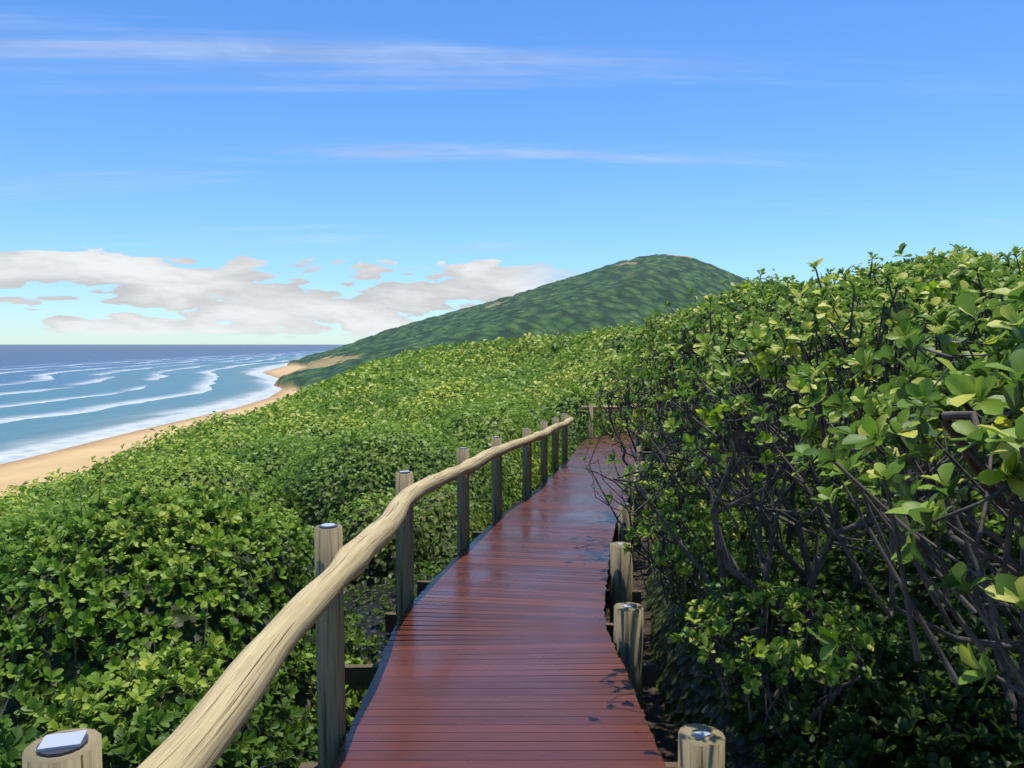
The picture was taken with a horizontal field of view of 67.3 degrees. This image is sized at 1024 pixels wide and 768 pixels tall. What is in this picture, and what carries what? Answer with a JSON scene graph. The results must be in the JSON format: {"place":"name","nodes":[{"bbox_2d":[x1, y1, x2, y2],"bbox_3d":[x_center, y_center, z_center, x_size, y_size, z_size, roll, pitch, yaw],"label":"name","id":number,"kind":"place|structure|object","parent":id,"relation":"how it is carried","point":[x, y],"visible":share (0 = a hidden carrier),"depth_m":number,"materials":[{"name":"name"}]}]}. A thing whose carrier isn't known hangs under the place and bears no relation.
{"place":"outdoors","nodes":[
{"label":"outdoors","id":0,"kind":"place"},
{"bbox_2d":[0,345,342,463],"bbox_3d":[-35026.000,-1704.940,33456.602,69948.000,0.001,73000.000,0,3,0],"label":"sea water","id":1,"kind":"structure","parent":0,"point":[55,397],"depth_m":455.48,"materials":[{"name":"blue liquid"}]},
{"bbox_2d":[0,254,752,761],"bbox_3d":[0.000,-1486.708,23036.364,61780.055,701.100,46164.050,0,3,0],"label":"terrain","id":2,"kind":"structure","parent":0,"point":[636,290],"depth_m":567.08,"materials":[{"name":"green plant"}]},
{"bbox_2d":[22,414,724,767],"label":"wooden posts","id":3,"kind":"object","parent":2,"relation":"on","point":[704,752],"visible":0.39,"depth_m":5.00,"materials":[{"name":"brown wood"}]},
{"bbox_2d":[36,417,557,756],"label":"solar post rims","id":4,"kind":"object","parent":3,"relation":"attached to","point":[56,753],"visible":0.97,"depth_m":1.48,"materials":[{"name":"black metal"}]},
{"bbox_2d":[37,413,711,751],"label":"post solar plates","id":5,"kind":"object","parent":3,"relation":"attached to","point":[58,741],"visible":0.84,"depth_m":1.51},
{"bbox_2d":[137,406,633,767],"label":"handrail","id":6,"kind":"object","parent":3,"relation":"attached to","point":[205,732],"visible":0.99,"depth_m":2.40,"materials":[{"name":"brown wood"}]},
{"bbox_2d":[299,452,677,767],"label":"support beams","id":7,"kind":"structure","parent":3,"relation":"attached to","point":[363,674],"depth_m":5.09,"materials":[{"name":"brown wood"}]},
{"bbox_2d":[0,428,1023,767],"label":"scrub leaves","id":8,"kind":"object","parent":2,"relation":"on","point":[86,694],"visible":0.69,"depth_m":4.24,"materials":[{"name":"green plant"}]},
{"bbox_2d":[0,279,1023,767],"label":"ground","id":9,"kind":"structure","parent":2,"relation":"on","point":[684,699],"depth_m":5.42,"materials":[{"name":"green plant"}]},
{"bbox_2d":[0,250,1023,596],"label":"scrub leaves","id":10,"kind":"object","parent":9,"relation":"on","point":[260,430],"visible":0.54,"depth_m":21.91,"materials":[{"name":"green plant"}]},
{"bbox_2d":[589,403,635,438],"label":"wooden posts","id":11,"kind":"object","parent":2,"relation":"on","point":[591,415],"visible":0.25,"depth_m":23.29,"materials":[{"name":"brown wood"}]},
{"bbox_2d":[582,255,1023,765],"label":"bush branches","id":12,"kind":"object","parent":2,"relation":"on","point":[985,605],"visible":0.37,"depth_m":3.62,"materials":[{"name":"brown plant"}]},
{"bbox_2d":[575,245,1023,460],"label":"bush thicket leaves","id":13,"kind":"object","parent":12,"relation":"attached to","point":[643,351],"visible":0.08,"depth_m":8.31,"materials":[{"name":"green plant"}]},
{"bbox_2d":[605,243,1023,694],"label":"bush thicket leaves","id":14,"kind":"object","parent":12,"relation":"attached to","point":[990,397],"visible":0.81,"depth_m":2.83,"materials":[{"name":"green plant"}]},
{"bbox_2d":[0,0,1023,344],"label":"sky","id":15,"kind":"structure","parent":0,"point":[173,172],"materials":[{"name":"blue"}]},
{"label":"boardwalk joists","id":16,"kind":"object","parent":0,"visible":0},
{"bbox_2d":[332,432,665,767],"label":"boardwalk deck","id":17,"kind":"structure","parent":16,"relation":"on","point":[499,650],"depth_m":4.72,"materials":[{"name":"brown wood"}]}
]}

